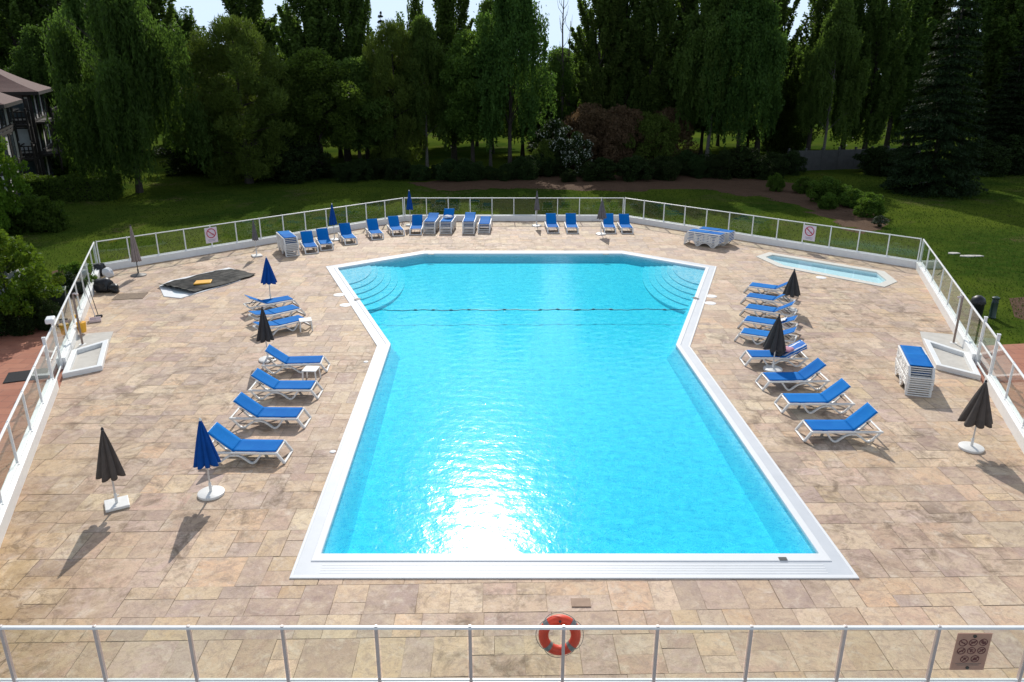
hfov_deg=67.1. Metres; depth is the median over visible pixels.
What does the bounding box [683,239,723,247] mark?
sun lounger
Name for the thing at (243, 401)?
sun lounger
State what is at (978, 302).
litter bin
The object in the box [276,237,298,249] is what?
sun lounger
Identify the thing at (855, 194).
shrub
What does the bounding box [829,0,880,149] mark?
poplar tree
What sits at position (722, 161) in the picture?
shrub
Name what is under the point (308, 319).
side table
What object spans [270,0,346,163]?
poplar tree
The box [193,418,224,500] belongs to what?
parasol
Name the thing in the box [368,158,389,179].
shrub
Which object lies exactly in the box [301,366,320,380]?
side table
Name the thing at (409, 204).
parasol
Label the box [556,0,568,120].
dead tree
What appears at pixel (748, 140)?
leafy tree
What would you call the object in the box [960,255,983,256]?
stepping stone
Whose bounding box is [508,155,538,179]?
shrub
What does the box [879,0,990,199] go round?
spruce tree
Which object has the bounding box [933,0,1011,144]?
poplar tree
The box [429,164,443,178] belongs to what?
shrub
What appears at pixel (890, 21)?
poplar tree
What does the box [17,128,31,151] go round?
window
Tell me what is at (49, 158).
window
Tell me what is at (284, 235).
sun lounger
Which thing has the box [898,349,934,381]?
sun lounger
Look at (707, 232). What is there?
sun lounger
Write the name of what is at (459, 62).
leafy tree
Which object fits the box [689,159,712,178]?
shrub
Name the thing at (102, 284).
rubbish sack
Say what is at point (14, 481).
glass fence
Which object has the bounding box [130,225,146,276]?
parasol
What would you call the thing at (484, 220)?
sun lounger
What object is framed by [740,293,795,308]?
sun lounger
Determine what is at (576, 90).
leafy tree
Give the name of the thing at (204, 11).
sky
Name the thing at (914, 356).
sun lounger
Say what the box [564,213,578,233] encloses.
sun lounger
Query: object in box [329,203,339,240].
parasol
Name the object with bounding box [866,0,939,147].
poplar tree
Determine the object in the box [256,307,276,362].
parasol
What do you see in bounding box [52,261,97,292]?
shrub
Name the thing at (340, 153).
leafy tree
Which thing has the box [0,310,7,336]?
shrub
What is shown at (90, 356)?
footbath
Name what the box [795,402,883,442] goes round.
sun lounger
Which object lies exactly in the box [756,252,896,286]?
paddling pool
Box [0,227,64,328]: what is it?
leafy tree
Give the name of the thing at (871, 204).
shrub
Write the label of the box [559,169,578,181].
shrub
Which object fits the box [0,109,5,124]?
window
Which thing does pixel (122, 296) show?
drain cover
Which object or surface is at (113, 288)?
rubbish sack
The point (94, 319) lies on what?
dustpan
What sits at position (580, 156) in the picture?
shrub
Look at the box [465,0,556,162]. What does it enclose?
birch tree
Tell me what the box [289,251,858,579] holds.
swimming pool
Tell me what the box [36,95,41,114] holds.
window
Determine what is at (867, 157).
shrub
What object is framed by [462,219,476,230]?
sun lounger
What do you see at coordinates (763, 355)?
sun lounger
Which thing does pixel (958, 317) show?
foot shower
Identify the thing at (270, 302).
sun lounger
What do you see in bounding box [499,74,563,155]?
leafy tree
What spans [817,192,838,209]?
shrub
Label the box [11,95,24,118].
window
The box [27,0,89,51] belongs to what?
poplar tree
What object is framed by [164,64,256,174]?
leafy tree
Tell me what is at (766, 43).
birch tree
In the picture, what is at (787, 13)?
poplar tree
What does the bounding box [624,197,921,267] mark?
glass fence
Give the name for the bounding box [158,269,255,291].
tarpaulin
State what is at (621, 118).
shrub
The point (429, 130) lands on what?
leafy tree
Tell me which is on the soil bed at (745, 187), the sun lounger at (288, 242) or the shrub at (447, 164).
the shrub at (447, 164)
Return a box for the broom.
[86,280,102,316]
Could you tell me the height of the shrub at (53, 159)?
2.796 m
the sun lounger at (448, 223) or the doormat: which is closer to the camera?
the doormat
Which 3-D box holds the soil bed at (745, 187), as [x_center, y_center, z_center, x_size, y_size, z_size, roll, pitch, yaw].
[7.432,-13.451,65.651,32.592,0.001,12.187,2,20,6]
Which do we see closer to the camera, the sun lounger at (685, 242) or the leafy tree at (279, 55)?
the sun lounger at (685, 242)
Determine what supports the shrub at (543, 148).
on the soil bed at (745, 187)
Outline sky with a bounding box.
[164,0,980,66]
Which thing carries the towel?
on the sun lounger at (763, 355)
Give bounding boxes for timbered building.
[0,69,67,194]
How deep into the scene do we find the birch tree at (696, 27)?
68.72 m
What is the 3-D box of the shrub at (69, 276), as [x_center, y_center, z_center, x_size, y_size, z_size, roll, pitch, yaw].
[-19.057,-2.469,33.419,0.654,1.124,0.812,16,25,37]
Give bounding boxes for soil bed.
[33,270,87,326]
[408,174,795,196]
[761,182,887,233]
[1009,297,1023,319]
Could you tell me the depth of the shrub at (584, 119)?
70.85 m
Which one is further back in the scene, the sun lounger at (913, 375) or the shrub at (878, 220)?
the shrub at (878, 220)
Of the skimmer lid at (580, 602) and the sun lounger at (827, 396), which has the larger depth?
the sun lounger at (827, 396)
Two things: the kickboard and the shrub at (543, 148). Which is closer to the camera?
the kickboard
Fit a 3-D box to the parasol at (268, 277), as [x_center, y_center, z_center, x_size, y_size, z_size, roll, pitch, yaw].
[-10.237,-2.612,32.516,0.665,1.942,0.655,-13,23,-32]
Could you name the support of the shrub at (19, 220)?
on the lawn at (438, 153)
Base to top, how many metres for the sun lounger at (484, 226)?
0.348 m
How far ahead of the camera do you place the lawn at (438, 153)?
52.54 m
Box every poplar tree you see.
[0,0,53,70]
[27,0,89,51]
[141,0,191,152]
[176,6,219,73]
[221,0,279,60]
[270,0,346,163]
[278,3,289,54]
[299,0,377,160]
[342,0,375,158]
[395,11,406,139]
[406,0,422,146]
[421,0,473,160]
[567,0,635,158]
[597,0,650,109]
[620,0,685,113]
[657,0,700,145]
[743,0,803,157]
[792,0,852,149]
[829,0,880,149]
[845,0,915,148]
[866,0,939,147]
[887,0,957,145]
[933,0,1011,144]
[991,0,1023,131]
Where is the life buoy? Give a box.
[536,612,583,657]
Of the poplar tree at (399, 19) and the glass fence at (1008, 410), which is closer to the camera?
the glass fence at (1008, 410)
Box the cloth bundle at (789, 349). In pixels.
[786,346,793,351]
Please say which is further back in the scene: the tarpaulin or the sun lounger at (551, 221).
the sun lounger at (551, 221)
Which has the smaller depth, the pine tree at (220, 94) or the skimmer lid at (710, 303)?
the skimmer lid at (710, 303)
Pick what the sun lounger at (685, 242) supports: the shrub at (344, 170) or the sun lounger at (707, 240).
the sun lounger at (707, 240)
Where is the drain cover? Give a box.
[112,292,147,299]
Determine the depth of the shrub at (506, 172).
66.60 m
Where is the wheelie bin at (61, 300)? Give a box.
[46,286,67,313]
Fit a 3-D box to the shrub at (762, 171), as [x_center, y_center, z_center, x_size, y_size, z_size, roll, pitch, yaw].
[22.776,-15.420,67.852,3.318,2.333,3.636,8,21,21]
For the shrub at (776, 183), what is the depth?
60.85 m
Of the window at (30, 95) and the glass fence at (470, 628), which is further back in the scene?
the window at (30, 95)
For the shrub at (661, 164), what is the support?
on the soil bed at (745, 187)
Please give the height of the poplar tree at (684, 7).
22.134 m
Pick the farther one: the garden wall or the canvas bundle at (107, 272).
the garden wall
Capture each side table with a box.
[299,317,312,331]
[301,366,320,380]
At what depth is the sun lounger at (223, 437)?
19.60 m
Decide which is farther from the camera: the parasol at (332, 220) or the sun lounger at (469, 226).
the sun lounger at (469, 226)
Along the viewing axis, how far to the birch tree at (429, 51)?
68.49 m
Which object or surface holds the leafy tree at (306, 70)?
on the lawn at (438, 153)
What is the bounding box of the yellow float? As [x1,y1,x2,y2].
[76,318,86,333]
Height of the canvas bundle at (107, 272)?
0.461 m
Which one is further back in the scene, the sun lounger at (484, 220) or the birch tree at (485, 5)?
the birch tree at (485, 5)
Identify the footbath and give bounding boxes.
[62,331,112,377]
[920,331,980,379]
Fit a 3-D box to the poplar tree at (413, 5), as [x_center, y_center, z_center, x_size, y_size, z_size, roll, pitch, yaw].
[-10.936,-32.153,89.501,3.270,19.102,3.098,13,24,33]
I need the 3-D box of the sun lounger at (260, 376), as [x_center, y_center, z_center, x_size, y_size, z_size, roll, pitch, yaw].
[-6.856,1.284,23.402,2.085,0.772,0.755,0,20,0]
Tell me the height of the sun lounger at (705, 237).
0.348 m
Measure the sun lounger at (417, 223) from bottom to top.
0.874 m
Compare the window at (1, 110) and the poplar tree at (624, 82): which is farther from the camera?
the poplar tree at (624, 82)
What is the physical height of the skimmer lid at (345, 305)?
0.020 m
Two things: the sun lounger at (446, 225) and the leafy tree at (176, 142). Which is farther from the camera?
the leafy tree at (176, 142)
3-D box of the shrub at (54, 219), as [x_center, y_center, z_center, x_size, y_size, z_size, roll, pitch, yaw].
[-27.947,-7.633,46.365,2.193,2.205,2.596,15,24,35]
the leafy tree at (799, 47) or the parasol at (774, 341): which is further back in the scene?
the leafy tree at (799, 47)
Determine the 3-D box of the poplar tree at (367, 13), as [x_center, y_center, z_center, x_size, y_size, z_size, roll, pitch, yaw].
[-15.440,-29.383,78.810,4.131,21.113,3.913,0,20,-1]
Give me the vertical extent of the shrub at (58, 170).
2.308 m
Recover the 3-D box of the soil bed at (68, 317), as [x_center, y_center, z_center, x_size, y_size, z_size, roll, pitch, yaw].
[-20.975,-1.862,33.379,4.994,0.001,11.061,-8,21,-20]
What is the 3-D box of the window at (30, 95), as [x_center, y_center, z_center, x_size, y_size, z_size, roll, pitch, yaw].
[-37.926,-18.627,61.143,0.115,1.800,1.100,-9,21,-22]
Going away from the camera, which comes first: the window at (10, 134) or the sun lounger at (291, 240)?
the sun lounger at (291, 240)
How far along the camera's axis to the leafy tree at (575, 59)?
81.81 m
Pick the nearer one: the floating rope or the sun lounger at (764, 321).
the sun lounger at (764, 321)
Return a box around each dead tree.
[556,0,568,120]
[565,20,574,115]
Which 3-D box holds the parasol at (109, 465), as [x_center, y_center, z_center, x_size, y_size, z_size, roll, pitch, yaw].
[-9.028,2.823,17.321,0.685,1.970,0.624,18,26,41]
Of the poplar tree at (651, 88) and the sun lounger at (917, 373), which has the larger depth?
the poplar tree at (651, 88)
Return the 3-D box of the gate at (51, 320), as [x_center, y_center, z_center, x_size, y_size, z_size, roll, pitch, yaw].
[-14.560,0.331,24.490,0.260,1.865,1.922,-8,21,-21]
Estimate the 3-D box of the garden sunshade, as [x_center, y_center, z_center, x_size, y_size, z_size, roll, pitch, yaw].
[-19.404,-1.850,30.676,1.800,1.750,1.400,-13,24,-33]
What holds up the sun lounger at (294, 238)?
on the sun lounger at (291, 240)
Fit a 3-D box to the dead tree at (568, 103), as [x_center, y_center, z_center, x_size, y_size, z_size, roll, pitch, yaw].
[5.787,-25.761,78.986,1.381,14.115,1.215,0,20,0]
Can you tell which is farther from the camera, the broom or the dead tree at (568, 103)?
the dead tree at (568, 103)
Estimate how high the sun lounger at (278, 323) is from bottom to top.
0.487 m
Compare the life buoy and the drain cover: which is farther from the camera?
the drain cover
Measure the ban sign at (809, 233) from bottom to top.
0.820 m
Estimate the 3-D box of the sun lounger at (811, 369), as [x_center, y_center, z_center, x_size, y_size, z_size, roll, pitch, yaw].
[8.740,1.024,24.043,2.085,0.828,0.755,-1,20,-2]
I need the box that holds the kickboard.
[193,279,211,284]
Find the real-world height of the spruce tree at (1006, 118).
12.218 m
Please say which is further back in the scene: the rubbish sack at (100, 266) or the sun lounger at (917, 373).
the rubbish sack at (100, 266)
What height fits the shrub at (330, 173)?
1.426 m
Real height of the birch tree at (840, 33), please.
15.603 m
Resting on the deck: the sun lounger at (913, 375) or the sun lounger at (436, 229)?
the sun lounger at (436, 229)
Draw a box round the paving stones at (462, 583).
[0,221,1023,677]
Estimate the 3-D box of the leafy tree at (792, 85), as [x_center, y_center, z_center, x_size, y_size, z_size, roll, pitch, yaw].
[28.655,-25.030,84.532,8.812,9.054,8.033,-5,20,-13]
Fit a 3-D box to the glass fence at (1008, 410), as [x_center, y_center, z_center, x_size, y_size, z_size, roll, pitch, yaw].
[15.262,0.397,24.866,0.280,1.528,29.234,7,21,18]
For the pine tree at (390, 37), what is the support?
on the lawn at (438, 153)
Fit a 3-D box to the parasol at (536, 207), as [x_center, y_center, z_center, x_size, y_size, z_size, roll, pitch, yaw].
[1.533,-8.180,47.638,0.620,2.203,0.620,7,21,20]
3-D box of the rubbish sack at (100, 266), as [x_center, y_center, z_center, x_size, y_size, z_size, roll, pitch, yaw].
[-19.667,-3.418,36.754,0.675,0.594,0.746,0,20,0]
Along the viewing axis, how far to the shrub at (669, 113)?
72.84 m
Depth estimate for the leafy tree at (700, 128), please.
83.43 m
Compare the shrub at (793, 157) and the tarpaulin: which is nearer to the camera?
the tarpaulin
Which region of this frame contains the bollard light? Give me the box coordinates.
[988,296,999,317]
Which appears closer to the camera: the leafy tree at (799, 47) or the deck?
the deck
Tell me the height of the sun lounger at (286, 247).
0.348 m
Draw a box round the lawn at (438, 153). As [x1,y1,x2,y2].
[8,118,1023,345]
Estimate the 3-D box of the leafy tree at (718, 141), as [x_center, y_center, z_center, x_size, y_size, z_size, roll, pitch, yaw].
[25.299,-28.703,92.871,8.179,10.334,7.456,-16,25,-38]
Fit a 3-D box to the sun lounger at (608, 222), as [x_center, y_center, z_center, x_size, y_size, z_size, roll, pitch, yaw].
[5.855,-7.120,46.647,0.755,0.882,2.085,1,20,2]
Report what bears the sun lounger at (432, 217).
on the sun lounger at (431, 223)
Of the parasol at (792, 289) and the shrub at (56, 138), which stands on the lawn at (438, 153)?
the shrub at (56, 138)
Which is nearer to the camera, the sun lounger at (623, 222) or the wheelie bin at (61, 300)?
the wheelie bin at (61, 300)
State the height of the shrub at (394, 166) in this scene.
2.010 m
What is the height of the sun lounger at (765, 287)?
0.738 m
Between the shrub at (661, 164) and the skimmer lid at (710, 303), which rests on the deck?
the skimmer lid at (710, 303)
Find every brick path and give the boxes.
[0,326,68,489]
[976,344,1023,418]
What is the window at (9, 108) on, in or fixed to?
in the timbered building
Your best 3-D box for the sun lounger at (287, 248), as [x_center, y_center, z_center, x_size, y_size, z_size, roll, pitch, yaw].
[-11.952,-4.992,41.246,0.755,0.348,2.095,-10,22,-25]
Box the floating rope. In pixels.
[367,308,683,310]
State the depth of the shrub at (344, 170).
65.59 m
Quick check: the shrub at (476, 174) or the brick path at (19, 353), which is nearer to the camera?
the brick path at (19, 353)
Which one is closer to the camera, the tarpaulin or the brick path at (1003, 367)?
the brick path at (1003, 367)
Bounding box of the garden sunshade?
[0,269,46,298]
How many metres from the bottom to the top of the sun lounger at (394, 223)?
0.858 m
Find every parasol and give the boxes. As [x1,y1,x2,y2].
[96,427,129,512]
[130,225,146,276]
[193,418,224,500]
[251,220,262,257]
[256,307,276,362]
[261,257,276,298]
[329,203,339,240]
[406,190,412,226]
[532,192,541,226]
[596,198,606,234]
[762,314,785,371]
[782,269,800,311]
[958,380,992,453]
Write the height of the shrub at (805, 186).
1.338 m
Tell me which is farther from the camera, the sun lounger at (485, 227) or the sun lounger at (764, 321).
the sun lounger at (485, 227)
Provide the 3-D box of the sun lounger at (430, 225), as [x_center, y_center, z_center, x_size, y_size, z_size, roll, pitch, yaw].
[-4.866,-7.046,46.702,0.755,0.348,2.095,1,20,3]
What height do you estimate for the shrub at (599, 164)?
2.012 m
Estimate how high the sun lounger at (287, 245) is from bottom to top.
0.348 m
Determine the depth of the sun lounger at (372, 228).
45.33 m
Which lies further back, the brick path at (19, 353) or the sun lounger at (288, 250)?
the sun lounger at (288, 250)
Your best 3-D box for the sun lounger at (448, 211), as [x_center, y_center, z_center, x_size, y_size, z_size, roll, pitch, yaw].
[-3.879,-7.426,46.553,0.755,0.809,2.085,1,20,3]
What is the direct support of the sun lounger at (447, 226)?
on the sun lounger
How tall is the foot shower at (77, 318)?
1.929 m
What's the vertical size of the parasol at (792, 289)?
1.743 m
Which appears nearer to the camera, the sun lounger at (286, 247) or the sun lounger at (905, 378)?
the sun lounger at (905, 378)
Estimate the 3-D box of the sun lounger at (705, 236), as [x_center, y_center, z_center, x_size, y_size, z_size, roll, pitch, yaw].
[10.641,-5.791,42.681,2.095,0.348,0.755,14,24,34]
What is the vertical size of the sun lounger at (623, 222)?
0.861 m
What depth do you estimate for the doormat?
24.99 m
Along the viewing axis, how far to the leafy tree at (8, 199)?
44.17 m
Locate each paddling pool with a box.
[159,267,240,298]
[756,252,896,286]
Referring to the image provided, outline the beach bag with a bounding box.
[770,350,785,356]
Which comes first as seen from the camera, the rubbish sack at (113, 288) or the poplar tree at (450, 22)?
the rubbish sack at (113, 288)
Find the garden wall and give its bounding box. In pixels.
[787,146,920,169]
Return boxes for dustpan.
[84,287,100,322]
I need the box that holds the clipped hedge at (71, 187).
[19,171,124,201]
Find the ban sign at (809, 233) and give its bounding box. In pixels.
[803,225,816,241]
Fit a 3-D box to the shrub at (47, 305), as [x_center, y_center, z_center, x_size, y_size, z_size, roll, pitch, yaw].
[-17.833,-1.085,29.385,1.508,1.301,1.376,-8,21,-22]
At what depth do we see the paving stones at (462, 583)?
17.54 m
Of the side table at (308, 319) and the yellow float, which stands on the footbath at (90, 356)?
the yellow float
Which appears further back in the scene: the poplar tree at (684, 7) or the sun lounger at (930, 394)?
the poplar tree at (684, 7)
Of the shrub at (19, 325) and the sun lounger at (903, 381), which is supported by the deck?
the sun lounger at (903, 381)
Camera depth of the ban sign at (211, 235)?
40.91 m
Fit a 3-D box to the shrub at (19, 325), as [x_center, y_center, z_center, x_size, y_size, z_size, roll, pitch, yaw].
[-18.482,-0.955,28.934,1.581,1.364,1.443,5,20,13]
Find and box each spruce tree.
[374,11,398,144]
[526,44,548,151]
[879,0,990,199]
[963,36,1023,173]
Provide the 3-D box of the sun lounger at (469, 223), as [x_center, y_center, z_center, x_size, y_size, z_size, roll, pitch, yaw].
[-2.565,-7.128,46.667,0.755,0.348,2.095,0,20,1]
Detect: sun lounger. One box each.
[208,422,292,463]
[229,392,311,428]
[243,294,298,310]
[248,304,305,320]
[248,368,323,399]
[252,315,312,334]
[261,344,329,373]
[276,230,298,244]
[276,234,298,246]
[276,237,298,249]
[276,238,298,251]
[276,240,298,253]
[277,236,298,248]
[277,243,298,254]
[278,245,299,256]
[300,231,318,253]
[315,228,333,250]
[338,223,357,244]
[365,219,383,239]
[387,216,404,235]
[409,215,422,234]
[423,213,439,227]
[423,218,439,228]
[423,222,438,231]
[423,223,438,230]
[423,224,438,233]
[439,208,455,227]
[439,221,455,231]
[439,222,455,230]
[440,218,455,228]
[462,212,476,227]
[462,218,476,228]
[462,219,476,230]
[462,221,476,231]
[478,216,491,229]
[478,221,491,231]
[478,222,491,232]
[544,213,559,232]
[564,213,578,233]
[602,213,615,233]
[617,214,633,233]
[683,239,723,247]
[684,229,725,239]
[684,231,724,241]
[684,234,724,242]
[684,234,724,244]
[684,237,724,246]
[699,227,734,237]
[734,327,796,345]
[737,315,797,329]
[739,301,796,317]
[739,340,808,366]
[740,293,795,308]
[743,282,788,297]
[755,358,829,390]
[774,378,854,413]
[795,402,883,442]
[895,358,931,392]
[895,362,931,395]
[895,365,930,397]
[896,354,932,388]
[896,358,932,390]
[897,349,933,383]
[897,352,933,386]
[898,345,935,379]
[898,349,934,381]
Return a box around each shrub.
[0,189,31,234]
[0,298,36,335]
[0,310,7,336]
[2,194,69,232]
[24,196,69,232]
[24,296,66,330]
[51,155,85,175]
[51,156,59,175]
[52,130,69,147]
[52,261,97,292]
[62,271,81,295]
[152,135,211,176]
[239,134,317,180]
[271,140,333,184]
[313,162,336,178]
[330,162,362,182]
[348,158,374,181]
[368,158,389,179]
[379,157,410,180]
[407,164,431,180]
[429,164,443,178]
[433,158,473,181]
[450,157,487,180]
[481,166,497,179]
[496,163,519,181]
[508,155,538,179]
[523,154,555,176]
[529,118,573,166]
[532,138,558,172]
[539,153,567,176]
[552,102,616,170]
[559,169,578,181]
[560,131,593,176]
[578,157,619,181]
[589,104,659,172]
[614,110,680,161]
[614,155,655,181]
[645,155,682,180]
[650,106,698,168]
[672,149,705,175]
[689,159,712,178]
[703,149,738,179]
[727,145,768,178]
[753,152,790,179]
[765,172,785,191]
[776,150,807,175]
[791,176,815,193]
[806,175,846,203]
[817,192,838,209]
[837,188,866,208]
[842,184,852,198]
[852,145,892,174]
[852,192,887,217]
[871,145,917,176]
[871,215,888,226]
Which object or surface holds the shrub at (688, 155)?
on the soil bed at (745, 187)
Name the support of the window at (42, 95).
in the timbered building
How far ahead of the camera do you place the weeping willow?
55.89 m
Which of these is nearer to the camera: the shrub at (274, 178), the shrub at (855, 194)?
the shrub at (855, 194)
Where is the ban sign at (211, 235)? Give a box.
[204,227,217,243]
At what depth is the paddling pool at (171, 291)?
34.26 m
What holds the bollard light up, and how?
on the lawn at (438, 153)
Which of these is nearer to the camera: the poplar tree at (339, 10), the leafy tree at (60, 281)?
the leafy tree at (60, 281)
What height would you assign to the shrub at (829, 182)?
1.981 m
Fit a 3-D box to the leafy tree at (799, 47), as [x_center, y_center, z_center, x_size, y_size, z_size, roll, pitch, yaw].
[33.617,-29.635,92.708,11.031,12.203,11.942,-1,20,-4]
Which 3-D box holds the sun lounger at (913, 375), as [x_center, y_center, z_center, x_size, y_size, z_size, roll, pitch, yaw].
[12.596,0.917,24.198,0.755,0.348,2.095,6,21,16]
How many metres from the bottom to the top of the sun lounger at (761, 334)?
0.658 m
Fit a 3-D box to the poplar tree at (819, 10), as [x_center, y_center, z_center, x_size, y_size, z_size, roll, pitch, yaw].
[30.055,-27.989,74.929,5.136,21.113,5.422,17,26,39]
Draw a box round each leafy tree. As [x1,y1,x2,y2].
[0,136,32,229]
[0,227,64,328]
[0,235,24,289]
[25,257,67,300]
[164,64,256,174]
[253,52,287,121]
[273,46,367,164]
[306,56,397,157]
[338,147,343,157]
[423,97,431,149]
[427,28,517,169]
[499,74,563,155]
[526,45,581,147]
[565,50,653,114]
[565,53,578,104]
[690,97,734,154]
[715,133,719,145]
[729,94,790,147]
[752,46,816,154]
[767,72,806,151]
[787,40,807,60]
[884,65,947,145]
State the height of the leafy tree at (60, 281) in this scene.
2.351 m
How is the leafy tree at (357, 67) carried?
on the lawn at (438, 153)
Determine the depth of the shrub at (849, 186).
57.07 m
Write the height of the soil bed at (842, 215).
0.001 m
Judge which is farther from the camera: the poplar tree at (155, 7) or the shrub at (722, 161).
the poplar tree at (155, 7)
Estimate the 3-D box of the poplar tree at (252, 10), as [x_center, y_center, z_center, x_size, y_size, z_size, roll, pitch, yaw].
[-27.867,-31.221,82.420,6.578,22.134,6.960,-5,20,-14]
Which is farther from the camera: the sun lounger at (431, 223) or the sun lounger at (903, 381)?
the sun lounger at (431, 223)
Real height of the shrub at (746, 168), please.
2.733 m
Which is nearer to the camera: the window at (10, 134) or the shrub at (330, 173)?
the window at (10, 134)
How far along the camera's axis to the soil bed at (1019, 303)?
32.19 m
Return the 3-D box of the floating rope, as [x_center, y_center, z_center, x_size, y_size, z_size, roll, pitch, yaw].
[0.642,-1.286,31.739,13.163,0.072,0.197,0,20,-1]
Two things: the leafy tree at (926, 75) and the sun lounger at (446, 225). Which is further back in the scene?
the leafy tree at (926, 75)
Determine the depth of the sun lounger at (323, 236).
42.75 m
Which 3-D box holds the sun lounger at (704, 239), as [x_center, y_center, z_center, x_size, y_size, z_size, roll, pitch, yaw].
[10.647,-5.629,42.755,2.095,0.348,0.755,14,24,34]
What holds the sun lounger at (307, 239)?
on the deck
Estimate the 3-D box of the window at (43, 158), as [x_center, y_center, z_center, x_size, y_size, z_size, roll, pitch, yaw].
[-37.926,-13.921,62.833,0.115,1.800,1.100,-9,21,-22]
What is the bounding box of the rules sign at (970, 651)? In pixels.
[949,633,992,669]
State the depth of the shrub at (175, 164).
69.27 m
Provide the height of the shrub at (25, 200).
2.228 m
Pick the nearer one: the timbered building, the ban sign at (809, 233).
the ban sign at (809, 233)
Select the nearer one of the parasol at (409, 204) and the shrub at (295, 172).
the parasol at (409, 204)
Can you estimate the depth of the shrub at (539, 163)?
68.73 m
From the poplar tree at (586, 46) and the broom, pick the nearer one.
the broom
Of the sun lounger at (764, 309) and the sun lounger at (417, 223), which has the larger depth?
the sun lounger at (417, 223)
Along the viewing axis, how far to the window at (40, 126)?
63.35 m
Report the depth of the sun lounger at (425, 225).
45.88 m
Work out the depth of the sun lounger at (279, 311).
30.35 m
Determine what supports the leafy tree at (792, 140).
on the lawn at (438, 153)
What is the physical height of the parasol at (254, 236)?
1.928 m
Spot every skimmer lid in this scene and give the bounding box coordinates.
[340,303,350,306]
[571,598,590,606]
[705,301,715,304]
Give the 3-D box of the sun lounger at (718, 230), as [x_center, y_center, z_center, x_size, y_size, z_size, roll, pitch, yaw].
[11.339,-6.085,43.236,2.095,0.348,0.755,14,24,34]
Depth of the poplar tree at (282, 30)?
88.72 m
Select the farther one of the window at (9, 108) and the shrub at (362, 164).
the shrub at (362, 164)
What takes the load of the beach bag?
on the sun lounger at (763, 355)
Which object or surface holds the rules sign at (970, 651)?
attached to the glass fence at (470, 628)
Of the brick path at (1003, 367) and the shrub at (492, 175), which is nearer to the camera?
the brick path at (1003, 367)
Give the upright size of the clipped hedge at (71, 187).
2.092 m
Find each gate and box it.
[41,316,63,378]
[974,316,1000,376]
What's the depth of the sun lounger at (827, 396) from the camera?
22.36 m
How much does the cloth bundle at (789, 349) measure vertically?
0.124 m
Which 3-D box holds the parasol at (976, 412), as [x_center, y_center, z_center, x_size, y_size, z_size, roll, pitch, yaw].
[11.994,1.898,19.943,0.808,1.949,0.761,0,20,1]
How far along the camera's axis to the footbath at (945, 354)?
26.50 m
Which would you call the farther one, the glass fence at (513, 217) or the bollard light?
the glass fence at (513, 217)
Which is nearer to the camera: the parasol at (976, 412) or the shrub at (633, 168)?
the parasol at (976, 412)
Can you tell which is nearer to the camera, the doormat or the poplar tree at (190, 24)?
the doormat
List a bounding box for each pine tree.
[170,13,304,184]
[359,17,441,168]
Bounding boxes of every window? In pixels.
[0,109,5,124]
[8,107,12,121]
[9,133,16,158]
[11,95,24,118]
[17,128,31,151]
[24,161,37,174]
[30,95,36,117]
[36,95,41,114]
[39,125,44,147]
[41,94,46,112]
[43,158,47,174]
[48,156,53,175]
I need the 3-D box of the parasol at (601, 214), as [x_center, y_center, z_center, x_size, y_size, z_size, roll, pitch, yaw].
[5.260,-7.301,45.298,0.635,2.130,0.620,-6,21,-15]
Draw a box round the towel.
[780,340,806,357]
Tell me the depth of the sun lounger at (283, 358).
25.24 m
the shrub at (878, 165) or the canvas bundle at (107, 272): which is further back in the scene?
the shrub at (878, 165)
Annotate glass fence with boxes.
[0,242,100,546]
[0,625,1023,681]
[95,197,404,269]
[404,197,623,220]
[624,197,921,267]
[915,239,1023,453]
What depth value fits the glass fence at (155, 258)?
41.39 m
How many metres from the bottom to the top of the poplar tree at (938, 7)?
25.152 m
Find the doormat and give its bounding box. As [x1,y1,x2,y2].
[3,368,48,383]
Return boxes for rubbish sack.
[93,277,113,292]
[96,263,105,275]
[107,283,119,292]
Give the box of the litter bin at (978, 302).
[968,295,985,319]
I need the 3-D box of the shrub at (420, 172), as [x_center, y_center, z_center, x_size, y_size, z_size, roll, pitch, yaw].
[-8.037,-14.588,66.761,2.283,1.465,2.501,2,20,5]
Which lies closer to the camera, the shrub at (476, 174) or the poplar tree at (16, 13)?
the shrub at (476, 174)
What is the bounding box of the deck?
[0,221,1023,677]
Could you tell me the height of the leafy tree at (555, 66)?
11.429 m
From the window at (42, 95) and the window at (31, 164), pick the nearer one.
the window at (31, 164)
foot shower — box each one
[72,293,85,344]
[950,295,963,343]
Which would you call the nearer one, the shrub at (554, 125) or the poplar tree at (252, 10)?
the shrub at (554, 125)
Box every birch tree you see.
[4,23,59,135]
[50,0,100,108]
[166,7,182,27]
[392,11,456,169]
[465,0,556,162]
[468,0,519,166]
[668,0,757,160]
[691,0,792,166]
[795,0,871,149]
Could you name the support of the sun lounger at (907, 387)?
on the sun lounger at (905, 378)
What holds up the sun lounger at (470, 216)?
on the sun lounger at (469, 223)
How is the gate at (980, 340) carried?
attached to the glass fence at (1008, 410)
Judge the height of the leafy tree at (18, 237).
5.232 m
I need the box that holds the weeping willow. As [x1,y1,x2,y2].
[39,0,222,192]
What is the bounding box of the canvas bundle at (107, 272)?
[102,267,113,277]

